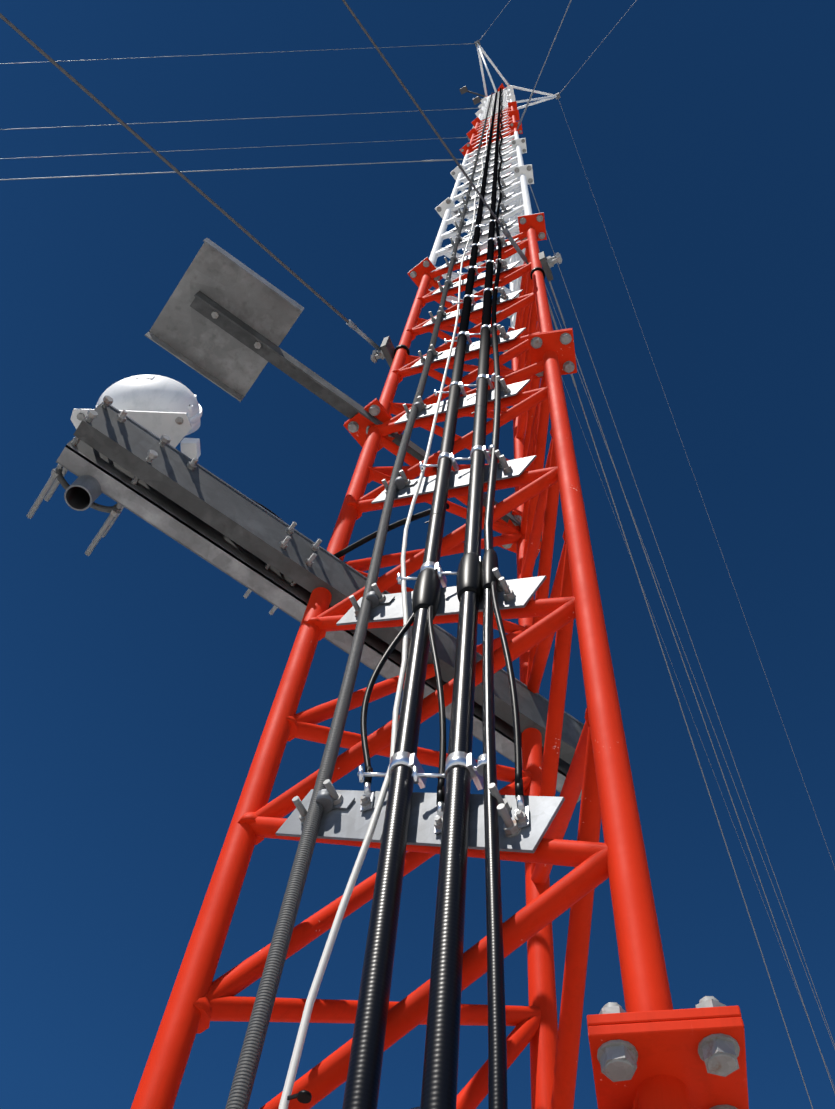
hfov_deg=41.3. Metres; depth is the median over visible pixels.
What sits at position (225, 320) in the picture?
boom
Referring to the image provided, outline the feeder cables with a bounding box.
[225,87,529,1108]
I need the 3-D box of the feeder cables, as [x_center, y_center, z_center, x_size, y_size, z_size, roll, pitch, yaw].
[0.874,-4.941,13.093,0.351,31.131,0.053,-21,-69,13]
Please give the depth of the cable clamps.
2.03 m
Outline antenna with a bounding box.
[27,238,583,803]
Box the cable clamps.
[275,89,564,1108]
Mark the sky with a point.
(139, 679)
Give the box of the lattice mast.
[131,40,748,1108]
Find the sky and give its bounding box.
[0,0,834,1108]
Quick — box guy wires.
[0,0,834,1108]
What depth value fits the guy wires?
6.00 m
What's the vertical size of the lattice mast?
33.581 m

